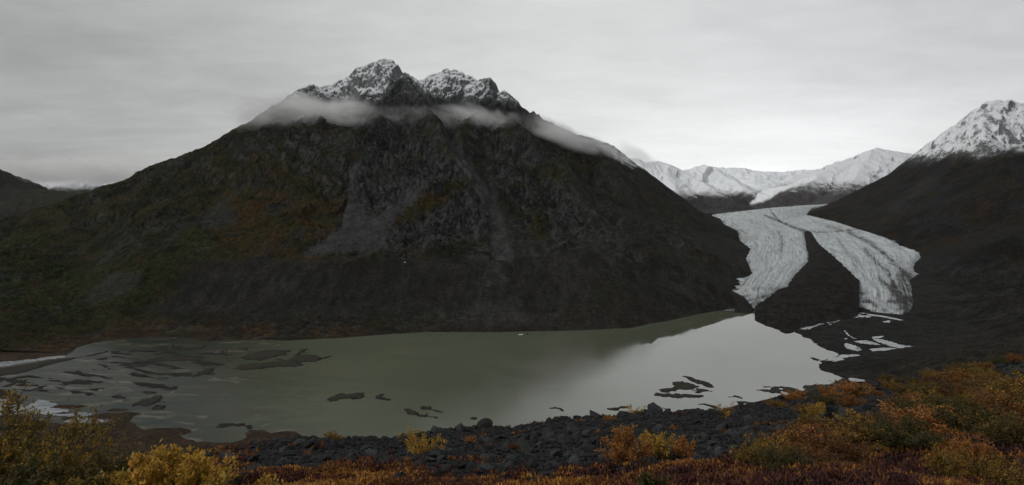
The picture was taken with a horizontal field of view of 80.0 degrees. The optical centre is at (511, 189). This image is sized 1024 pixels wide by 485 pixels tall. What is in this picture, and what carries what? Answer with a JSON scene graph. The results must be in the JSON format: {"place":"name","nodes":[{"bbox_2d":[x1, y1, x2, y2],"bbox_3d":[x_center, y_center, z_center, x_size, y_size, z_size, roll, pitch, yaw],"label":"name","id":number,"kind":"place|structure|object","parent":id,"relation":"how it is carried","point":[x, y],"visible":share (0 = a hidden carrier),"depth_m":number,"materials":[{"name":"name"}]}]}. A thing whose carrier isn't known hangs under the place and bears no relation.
{"place":"outdoors","nodes":[
{"label":"outdoors","id":0,"kind":"place"},
{"bbox_2d":[0,355,66,366],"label":"river","id":1,"kind":"structure","parent":0,"point":[8,363],"depth_m":1066.17,"materials":[{"name":"liquid"}]},
{"bbox_2d":[0,348,74,361],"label":"marsh","id":2,"kind":"structure","parent":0,"point":[8,355],"depth_m":1106.73,"materials":[{"name":"liquid"}]},
{"bbox_2d":[0,169,78,218],"bbox_3d":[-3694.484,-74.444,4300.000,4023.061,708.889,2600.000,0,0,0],"label":"hill","id":3,"kind":"structure","parent":0,"point":[19,195],"depth_m":4606.24,"materials":[{"name":"stone"}]},
{"bbox_2d":[0,357,79,375],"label":"sandbar","id":4,"kind":"structure","parent":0,"point":[13,370],"depth_m":1029.38,"materials":[{"name":"sand"}]},
{"bbox_2d":[0,399,103,422],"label":"river","id":5,"kind":"structure","parent":0,"point":[42,405],"depth_m":832.74,"materials":[{"name":"liquid"}]},
{"bbox_2d":[51,405,86,408],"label":"sandbar","id":6,"kind":"structure","parent":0,"point":[66,406],"depth_m":842.86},
{"bbox_2d":[34,164,130,193],"bbox_3d":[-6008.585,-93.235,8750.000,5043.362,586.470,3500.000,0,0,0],"label":"snowy mountain","id":7,"kind":"structure","parent":0,"point":[89,179],"depth_m":8708.68,"materials":[{"name":"snow"}]},
{"bbox_2d":[0,346,232,399],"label":"mudflat","id":8,"kind":"structure","parent":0,"point":[90,382],"depth_m":981.14,"materials":[{"name":"soil"}]},
{"bbox_2d":[0,412,300,481],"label":"marsh","id":9,"kind":"structure","parent":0,"point":[147,438],"depth_m":739.69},
{"bbox_2d":[216,423,252,428],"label":"sandbar","id":10,"kind":"structure","parent":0,"point":[223,425],"depth_m":776.09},
{"bbox_2d":[0,58,754,352],"bbox_3d":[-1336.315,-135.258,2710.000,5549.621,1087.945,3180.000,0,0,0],"label":"mountain","id":11,"kind":"structure","parent":0,"point":[383,196],"depth_m":1780.45,"materials":[{"name":"stone"}]},
{"bbox_2d":[0,310,841,442],"bbox_3d":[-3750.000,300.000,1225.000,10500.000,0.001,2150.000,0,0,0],"label":"lake","id":12,"kind":"structure","parent":0,"point":[512,379],"depth_m":976.00,"materials":[{"name":"liquid"}]},
{"bbox_2d":[132,395,164,406],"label":"sandbar","id":13,"kind":"structure","parent":12,"relation":"in","point":[151,400],"depth_m":861.15,"materials":[{"name":"sand"}]},
{"bbox_2d":[148,356,210,362],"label":"sandbar","id":14,"kind":"structure","parent":12,"relation":"in","point":[178,358],"depth_m":1076.07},
{"bbox_2d":[160,368,215,376],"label":"sandbar","id":15,"kind":"structure","parent":12,"relation":"in","point":[208,371],"depth_m":991.77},
{"bbox_2d":[240,349,291,360],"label":"sandbar","id":16,"kind":"structure","parent":12,"relation":"in","point":[262,355],"depth_m":1103.19,"materials":[{"name":"sand"}]},
{"bbox_2d":[232,354,330,369],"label":"sandbar","id":17,"kind":"structure","parent":12,"relation":"in","point":[296,360],"depth_m":1048.71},
{"bbox_2d":[327,392,364,401],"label":"sandbar","id":18,"kind":"structure","parent":12,"relation":"in","point":[352,396],"depth_m":881.57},
{"bbox_2d":[404,408,437,417],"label":"sandbar","id":19,"kind":"structure","parent":12,"relation":"in","point":[411,412],"depth_m":816.11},
{"bbox_2d":[0,0,1023,181],"label":"sky","id":20,"kind":"structure","parent":0,"point":[128,87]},
{"bbox_2d":[215,362,1023,484],"bbox_3d":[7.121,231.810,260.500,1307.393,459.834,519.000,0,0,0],"label":"hillside","id":21,"kind":"structure","parent":0,"point":[548,460],"depth_m":22.95,"materials":[{"name":"plant"}]},
{"bbox_2d":[0,452,74,484],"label":"willow shrub","id":22,"kind":"object","parent":21,"relation":"on","point":[39,477],"visible":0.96,"depth_m":7.38,"materials":[{"name":"green plant"}]},
{"bbox_2d":[4,418,116,484],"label":"willow shrub","id":23,"kind":"object","parent":21,"relation":"on","point":[64,479],"visible":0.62,"depth_m":10.98,"materials":[{"name":"green plant"}]},
{"bbox_2d":[0,379,141,484],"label":"willow shrub","id":24,"kind":"object","parent":21,"relation":"on","point":[15,436],"visible":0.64,"depth_m":11.79,"materials":[{"name":"green plant"}]},
{"bbox_2d":[41,469,128,484],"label":"willow shrub","id":25,"kind":"object","parent":21,"relation":"on","point":[100,479],"visible":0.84,"depth_m":7.16,"materials":[{"name":"green plant"}]},
{"bbox_2d":[64,448,145,484],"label":"willow shrub","id":26,"kind":"object","parent":21,"relation":"on","point":[99,457],"visible":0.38,"depth_m":9.49,"materials":[{"name":"green plant"}]},
{"bbox_2d":[109,438,213,484],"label":"willow shrub","id":27,"kind":"object","parent":21,"relation":"on","point":[155,469],"visible":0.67,"depth_m":7.46,"materials":[{"name":"yellow plant"}]},
{"bbox_2d":[173,450,232,484],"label":"willow shrub","id":28,"kind":"object","parent":21,"relation":"on","point":[194,469],"visible":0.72,"depth_m":7.32,"materials":[{"name":"yellow plant"}]},
{"bbox_2d":[200,453,241,484],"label":"willow shrub","id":29,"kind":"object","parent":21,"relation":"on","point":[211,480],"visible":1,"depth_m":6.98,"materials":[{"name":"yellow plant"}]},
{"bbox_2d":[256,470,275,484],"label":"willow shrub","id":30,"kind":"object","parent":21,"relation":"on","point":[263,478],"visible":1,"depth_m":7.27,"materials":[{"name":"yellow plant"}]},
{"bbox_2d":[318,453,331,462],"bbox_3d":[-7.450,10.701,24.139,1.244,0.374,0.381,-34,34,-21],"label":"boulder","id":31,"kind":"object","parent":21,"relation":"on","point":[325,457],"visible":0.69,"depth_m":24.08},
{"bbox_2d":[323,430,346,439],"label":"willow shrub","id":32,"kind":"object","parent":21,"relation":"on","point":[331,435],"visible":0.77,"depth_m":43.82,"materials":[{"name":"brown plant"}]},
{"bbox_2d":[396,426,425,444],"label":"willow shrub","id":33,"kind":"object","parent":21,"relation":"on","point":[409,433],"visible":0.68,"depth_m":34.19,"materials":[{"name":"green plant"}]},
{"bbox_2d":[406,433,446,454],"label":"willow shrub","id":34,"kind":"object","parent":21,"relation":"on","point":[424,442],"visible":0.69,"depth_m":25.88,"materials":[{"name":"yellow plant"}]},
{"bbox_2d":[465,461,477,471],"bbox_3d":[-1.148,8.134,17.747,0.378,0.141,0.489,-18,41,-42],"label":"boulder","id":35,"kind":"object","parent":21,"relation":"on","point":[470,466],"visible":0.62,"depth_m":17.78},
{"bbox_2d":[477,418,492,428],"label":"boulder","id":36,"kind":"object","parent":21,"relation":"on","point":[484,423],"visible":0.49,"depth_m":51.40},
{"bbox_2d":[480,463,495,473],"bbox_3d":[-0.626,6.866,15.036,0.404,0.250,0.452,0,0,-44],"label":"boulder","id":37,"kind":"object","parent":21,"relation":"on","point":[485,467],"visible":0.66,"depth_m":14.92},
{"bbox_2d":[520,442,531,454],"bbox_3d":[0.558,9.663,22.785,0.557,0.336,0.693,41,17,15],"label":"boulder","id":38,"kind":"object","parent":21,"relation":"on","point":[525,448],"visible":0.73,"depth_m":22.60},
{"bbox_2d":[549,449,562,457],"bbox_3d":[1.012,6.493,14.945,0.503,0.313,0.314,0,0,-35],"label":"boulder","id":39,"kind":"object","parent":21,"relation":"on","point":[558,453],"visible":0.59,"depth_m":14.87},
{"bbox_2d":[558,433,571,442],"bbox_3d":[1.766,10.501,25.581,1.452,0.541,0.620,-10,14,25],"label":"boulder","id":40,"kind":"object","parent":21,"relation":"on","point":[563,437],"visible":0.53,"depth_m":25.29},
{"bbox_2d":[270,391,915,463],"bbox_3d":[19.649,16.016,55.488,83.992,20.229,38.952,0,0,-44],"label":"ground cover","id":41,"kind":"object","parent":21,"relation":"on","point":[449,457],"visible":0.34,"depth_m":33.16,"materials":[{"name":"brown plant"}]},
{"bbox_2d":[167,375,1023,484],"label":"heath","id":42,"kind":"object","parent":21,"relation":"on","point":[905,470],"visible":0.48,"depth_m":10.64,"materials":[{"name":"brown plant"}]},
{"bbox_2d":[596,438,608,449],"bbox_3d":[3.406,9.624,23.037,0.470,0.484,0.783,0,0,6],"label":"boulder","id":43,"kind":"object","parent":21,"relation":"on","point":[598,443],"visible":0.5,"depth_m":22.78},
{"bbox_2d":[211,358,1023,479],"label":"rubble","id":44,"kind":"object","parent":21,"relation":"on","point":[687,420],"visible":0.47,"depth_m":38.47,"materials":[{"name":"stone"}]},
{"bbox_2d":[594,423,655,464],"bbox_3d":[2.458,5.675,13.458,1.243,0.904,1.252,0,0,-42],"label":"willow shrub","id":45,"kind":"object","parent":21,"relation":"on","point":[621,444],"visible":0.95,"depth_m":13.46,"materials":[{"name":"plant"}]},
{"bbox_2d":[632,467,671,484],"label":"willow shrub","id":46,"kind":"object","parent":21,"relation":"on","point":[647,479],"visible":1,"depth_m":8.05,"materials":[{"name":"green plant"}]},
{"bbox_2d":[647,402,662,412],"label":"boulder","id":47,"kind":"object","parent":21,"relation":"on","point":[653,407],"visible":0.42,"depth_m":59.95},
{"bbox_2d":[636,428,676,458],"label":"willow shrub","id":48,"kind":"object","parent":21,"relation":"on","point":[659,449],"visible":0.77,"depth_m":15.43,"materials":[{"name":"yellow plant"}]},
{"bbox_2d":[653,424,664,432],"bbox_3d":[9.225,14.900,37.743,0.655,0.695,0.739,0,0,-37],"label":"boulder","id":49,"kind":"object","parent":21,"relation":"on","point":[659,428],"visible":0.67,"depth_m":37.62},
{"bbox_2d":[671,434,696,457],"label":"willow shrub","id":50,"kind":"object","parent":21,"relation":"on","point":[680,448],"visible":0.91,"depth_m":15.48,"materials":[{"name":"orange plant"}]},
{"bbox_2d":[715,401,734,417],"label":"willow shrub","id":51,"kind":"object","parent":21,"relation":"on","point":[720,406],"visible":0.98,"depth_m":51.99,"materials":[{"name":"brown plant"}]},
{"bbox_2d":[729,441,761,463],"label":"willow shrub","id":52,"kind":"object","parent":21,"relation":"on","point":[745,454],"visible":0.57,"depth_m":10.48,"materials":[{"name":"green plant"}]},
{"bbox_2d":[741,437,792,463],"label":"willow shrub","id":53,"kind":"object","parent":21,"relation":"on","point":[762,446],"visible":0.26,"depth_m":10.57,"materials":[{"name":"orange plant"}]},
{"bbox_2d":[762,397,788,406],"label":"willow shrub","id":54,"kind":"object","parent":21,"relation":"on","point":[777,403],"visible":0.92,"depth_m":57.88,"materials":[{"name":"brown plant"}]},
{"bbox_2d":[736,429,815,454],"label":"willow shrub","id":55,"kind":"object","parent":21,"relation":"on","point":[782,439],"visible":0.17,"depth_m":11.65,"materials":[{"name":"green plant"}]},
{"bbox_2d":[750,443,817,470],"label":"willow shrub","id":56,"kind":"object","parent":21,"relation":"on","point":[781,459],"visible":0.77,"depth_m":9.64,"materials":[{"name":"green plant"}]},
{"bbox_2d":[780,387,808,400],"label":"willow shrub","id":57,"kind":"object","parent":21,"relation":"on","point":[790,395],"visible":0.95,"depth_m":65.82,"materials":[{"name":"orange plant"}]},
{"bbox_2d":[786,402,825,418],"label":"willow shrub","id":58,"kind":"object","parent":21,"relation":"on","point":[802,410],"visible":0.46,"depth_m":34.74,"materials":[{"name":"brown plant"}]},
{"bbox_2d":[793,410,820,425],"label":"willow shrub","id":59,"kind":"object","parent":21,"relation":"on","point":[803,420],"visible":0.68,"depth_m":27.48,"materials":[{"name":"brown plant"}]},
{"bbox_2d":[770,440,855,464],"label":"willow shrub","id":60,"kind":"object","parent":21,"relation":"on","point":[813,458],"visible":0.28,"depth_m":9.89,"materials":[{"name":"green plant"}]},
{"bbox_2d":[805,402,825,414],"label":"willow shrub","id":61,"kind":"object","parent":21,"relation":"on","point":[819,406],"visible":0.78,"depth_m":33.98,"materials":[{"name":"yellow plant"}]},
{"bbox_2d":[764,420,867,462],"bbox_3d":[5.848,5.127,11.884,1.831,0.987,1.769,0,0,36],"label":"willow shrub","id":62,"kind":"object","parent":21,"relation":"on","point":[798,437],"visible":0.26,"depth_m":12.16,"materials":[{"name":"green plant"}]},
{"bbox_2d":[812,393,836,405],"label":"willow shrub","id":63,"kind":"object","parent":21,"relation":"on","point":[828,399],"visible":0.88,"depth_m":54.49,"materials":[{"name":"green plant"}]},
{"bbox_2d":[813,383,843,395],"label":"willow shrub","id":64,"kind":"object","parent":21,"relation":"on","point":[833,391],"visible":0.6,"depth_m":69.91,"materials":[{"name":"orange plant"}]},
{"bbox_2d":[796,424,879,468],"bbox_3d":[6.087,4.970,11.454,1.394,0.897,1.403,0,0,21],"label":"willow shrub","id":65,"kind":"object","parent":21,"relation":"on","point":[846,450],"visible":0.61,"depth_m":11.43,"materials":[{"name":"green plant"}]},
{"bbox_2d":[835,392,864,406],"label":"willow shrub","id":66,"kind":"object","parent":21,"relation":"on","point":[850,401],"visible":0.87,"depth_m":42.37,"materials":[{"name":"orange plant"}]},
{"bbox_2d":[828,379,874,397],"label":"willow shrub","id":67,"kind":"object","parent":21,"relation":"on","point":[847,390],"visible":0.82,"depth_m":59.43,"materials":[{"name":"orange plant"}]},
{"bbox_2d":[814,406,901,452],"bbox_3d":[8.286,5.704,14.645,1.816,0.809,2.035,0,0,41],"label":"willow shrub","id":68,"kind":"object","parent":21,"relation":"on","point":[862,434],"visible":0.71,"depth_m":14.46,"materials":[{"name":"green plant"}]},
{"bbox_2d":[878,378,901,389],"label":"willow shrub","id":69,"kind":"object","parent":21,"relation":"on","point":[887,385],"visible":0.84,"depth_m":71.52,"materials":[{"name":"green plant"}]},
{"bbox_2d":[877,372,904,382],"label":"willow shrub","id":70,"kind":"object","parent":21,"relation":"on","point":[897,379],"visible":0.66,"depth_m":80.53,"materials":[{"name":"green plant"}]},
{"bbox_2d":[879,392,914,409],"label":"willow shrub","id":71,"kind":"object","parent":21,"relation":"on","point":[904,396],"visible":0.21,"depth_m":27.53,"materials":[{"name":"orange plant"}]},
{"bbox_2d":[889,383,916,395],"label":"willow shrub","id":72,"kind":"object","parent":21,"relation":"on","point":[904,389],"visible":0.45,"depth_m":46.78,"materials":[{"name":"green plant"}]},
{"bbox_2d":[878,393,928,422],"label":"willow shrub","id":73,"kind":"object","parent":21,"relation":"on","point":[901,405],"visible":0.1,"depth_m":18.33,"materials":[{"name":"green plant"}]},
{"bbox_2d":[857,409,951,449],"bbox_3d":[8.952,5.549,14.030,2.023,0.818,1.784,0,0,32],"label":"willow shrub","id":74,"kind":"object","parent":21,"relation":"on","point":[917,438],"visible":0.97,"depth_m":13.85,"materials":[{"name":"green plant"}]},
{"bbox_2d":[905,385,944,405],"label":"willow shrub","id":75,"kind":"object","parent":21,"relation":"on","point":[933,393],"visible":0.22,"depth_m":25.04,"materials":[{"name":"brown plant"}]},
{"bbox_2d":[913,381,940,396],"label":"willow shrub","id":76,"kind":"object","parent":21,"relation":"on","point":[925,389],"visible":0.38,"depth_m":35.09,"materials":[{"name":"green plant"}]},
{"bbox_2d":[918,367,938,378],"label":"willow shrub","id":77,"kind":"object","parent":21,"relation":"on","point":[927,371],"visible":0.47,"depth_m":81.53,"materials":[{"name":"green plant"}]},
{"bbox_2d":[875,393,985,431],"bbox_3d":[10.485,5.830,15.525,1.980,0.768,1.969,0,0,-15],"label":"willow shrub","id":78,"kind":"object","parent":21,"relation":"on","point":[921,415],"visible":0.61,"depth_m":15.60,"materials":[{"name":"brown plant"}]},
{"bbox_2d":[901,394,959,419],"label":"willow shrub","id":79,"kind":"object","parent":21,"relation":"on","point":[938,402],"visible":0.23,"depth_m":17.13,"materials":[{"name":"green plant"}]},
{"bbox_2d":[918,377,945,387],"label":"willow shrub","id":80,"kind":"object","parent":21,"relation":"on","point":[929,379],"visible":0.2,"depth_m":51.42,"materials":[{"name":"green plant"}]},
{"bbox_2d":[920,442,958,476],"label":"willow shrub","id":81,"kind":"object","parent":21,"relation":"on","point":[937,462],"visible":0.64,"depth_m":10.52,"materials":[{"name":"brown plant"}]},
{"bbox_2d":[934,379,982,399],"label":"willow shrub","id":82,"kind":"object","parent":21,"relation":"on","point":[959,389],"visible":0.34,"depth_m":23.85,"materials":[{"name":"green plant"}]},
{"bbox_2d":[934,366,998,386],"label":"willow shrub","id":83,"kind":"object","parent":21,"relation":"on","point":[957,376],"visible":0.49,"depth_m":45.36,"materials":[{"name":"orange plant"}]},
{"bbox_2d":[937,446,1000,480],"bbox_3d":[7.138,4.364,9.557,0.833,0.712,0.743,0,0,44],"label":"willow shrub","id":84,"kind":"object","parent":21,"relation":"on","point":[965,464],"visible":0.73,"depth_m":9.56,"materials":[{"name":"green plant"}]},
{"bbox_2d":[946,432,997,459],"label":"willow shrub","id":85,"kind":"object","parent":21,"relation":"on","point":[984,449],"visible":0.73,"depth_m":12.00,"materials":[{"name":"orange plant"}]},
{"bbox_2d":[943,393,1002,420],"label":"willow shrub","id":86,"kind":"object","parent":21,"relation":"on","point":[972,403],"visible":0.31,"depth_m":16.49,"materials":[{"name":"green plant"}]},
{"bbox_2d":[957,389,988,402],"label":"willow shrub","id":87,"kind":"object","parent":21,"relation":"on","point":[964,394],"visible":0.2,"depth_m":23.19,"materials":[{"name":"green plant"}]},
{"bbox_2d":[959,379,987,388],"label":"willow shrub","id":88,"kind":"object","parent":21,"relation":"on","point":[975,384],"visible":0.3,"depth_m":35.37,"materials":[{"name":"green plant"}]},
{"bbox_2d":[925,396,1023,436],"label":"willow shrub","id":89,"kind":"object","parent":21,"relation":"on","point":[950,417],"visible":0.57,"depth_m":14.95,"materials":[{"name":"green plant"}]},
{"bbox_2d":[949,383,1023,422],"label":"willow shrub","id":90,"kind":"object","parent":21,"relation":"on","point":[992,402],"visible":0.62,"depth_m":16.57,"materials":[{"name":"orange plant"}]},
{"bbox_2d":[975,366,1002,378],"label":"willow shrub","id":91,"kind":"object","parent":21,"relation":"on","point":[982,371],"visible":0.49,"depth_m":53.62,"materials":[{"name":"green plant"}]},
{"bbox_2d":[954,409,1023,448],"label":"willow shrub","id":92,"kind":"object","parent":21,"relation":"on","point":[1015,435],"visible":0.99,"depth_m":13.06,"materials":[{"name":"green plant"}]},
{"bbox_2d":[971,370,1023,403],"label":"willow shrub","id":93,"kind":"object","parent":21,"relation":"on","point":[1020,387],"visible":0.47,"depth_m":20.23,"materials":[{"name":"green plant"}]},
{"bbox_2d":[972,452,1023,484],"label":"willow shrub","id":94,"kind":"object","parent":21,"relation":"on","point":[1007,475],"visible":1,"depth_m":9.00,"materials":[{"name":"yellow plant"}]},
{"bbox_2d":[987,355,1010,364],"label":"willow shrub","id":95,"kind":"object","parent":21,"relation":"on","point":[1001,359],"visible":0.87,"depth_m":81.17,"materials":[{"name":"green plant"}]},
{"bbox_2d":[989,373,1017,381],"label":"willow shrub","id":96,"kind":"object","parent":21,"relation":"on","point":[999,376],"visible":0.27,"depth_m":45.79,"materials":[{"name":"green plant"}]},
{"bbox_2d":[1003,352,1023,364],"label":"willow shrub","id":97,"kind":"object","parent":21,"relation":"on","point":[1011,358],"visible":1,"depth_m":71.98,"materials":[{"name":"orange plant"}]},
{"bbox_2d":[659,381,698,392],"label":"sandbar","id":98,"kind":"structure","parent":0,"point":[678,385],"depth_m":924.87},
{"bbox_2d":[654,393,703,398],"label":"sandbar","id":99,"kind":"structure","parent":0,"point":[677,395],"depth_m":886.53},
{"bbox_2d":[629,158,757,212],"bbox_3d":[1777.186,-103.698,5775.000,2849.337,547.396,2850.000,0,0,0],"label":"snowy mountain","id":100,"kind":"structure","parent":0,"point":[699,195],"depth_m":5750.41,"materials":[{"name":"snow"}]},
{"bbox_2d":[682,376,713,387],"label":"sandbar","id":101,"kind":"structure","parent":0,"point":[703,383],"depth_m":949.27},
{"bbox_2d":[684,165,772,203],"bbox_3d":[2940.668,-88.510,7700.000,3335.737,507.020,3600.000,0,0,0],"label":"snowy mountain","id":102,"kind":"structure","parent":0,"point":[717,178],"depth_m":7814.54,"materials":[{"name":"snow"}]},
{"bbox_2d":[682,167,818,190],"bbox_3d":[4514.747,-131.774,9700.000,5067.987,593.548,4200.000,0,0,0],"label":"snowy mountain","id":103,"kind":"structure","parent":0,"point":[758,180],"depth_m":10005.60,"materials":[{"name":"snow"}]},
{"bbox_2d":[758,387,784,393],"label":"sandbar","id":104,"kind":"structure","parent":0,"point":[775,390],"depth_m":909.92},
{"bbox_2d":[755,231,858,332],"bbox_3d":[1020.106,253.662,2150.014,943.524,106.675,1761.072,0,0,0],"label":"moraine","id":105,"kind":"structure","parent":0,"point":[823,286],"depth_m":1553.60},
{"bbox_2d":[712,204,920,313],"bbox_3d":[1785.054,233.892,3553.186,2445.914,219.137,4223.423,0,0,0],"label":"glacier","id":106,"kind":"object","parent":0,"point":[881,268],"visible":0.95,"depth_m":2198.75,"materials":[{"name":"ice"}]},
{"bbox_2d":[802,378,852,391],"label":"sandbar","id":107,"kind":"structure","parent":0,"point":[808,388],"depth_m":931.29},
{"bbox_2d":[750,147,912,208],"bbox_3d":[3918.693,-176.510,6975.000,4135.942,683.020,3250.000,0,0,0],"label":"snowy mountain","id":108,"kind":"structure","parent":0,"point":[833,182],"depth_m":6750.03,"materials":[{"name":"snow"}]},
{"bbox_2d":[801,313,870,329],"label":"river","id":109,"kind":"structure","parent":0,"point":[859,315],"depth_m":1382.60,"materials":[{"name":"liquid"}]},
{"bbox_2d":[827,354,859,361],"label":"pond","id":110,"kind":"structure","parent":0,"point":[838,358],"depth_m":1084.53,"materials":[{"name":"liquid"}]},
{"bbox_2d":[819,350,921,378],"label":"ground","id":111,"kind":"structure","parent":0,"point":[890,353],"depth_m":1082.02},
{"bbox_2d":[794,307,949,355],"bbox_3d":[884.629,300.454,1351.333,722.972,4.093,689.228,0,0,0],"label":"outwash plain","id":112,"kind":"structure","parent":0,"point":[907,329],"depth_m":1278.95,"materials":[{"name":"gravel"}]},
{"bbox_2d":[731,99,1023,407],"bbox_3d":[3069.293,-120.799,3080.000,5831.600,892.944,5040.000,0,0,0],"label":"snowy mountain","id":113,"kind":"structure","parent":0,"point":[948,205],"depth_m":2541.90,"materials":[{"name":"stone"}]},
{"bbox_2d":[872,336,912,347],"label":"pond","id":114,"kind":"structure","parent":0,"point":[882,341],"depth_m":1184.44,"materials":[{"name":"liquid"}]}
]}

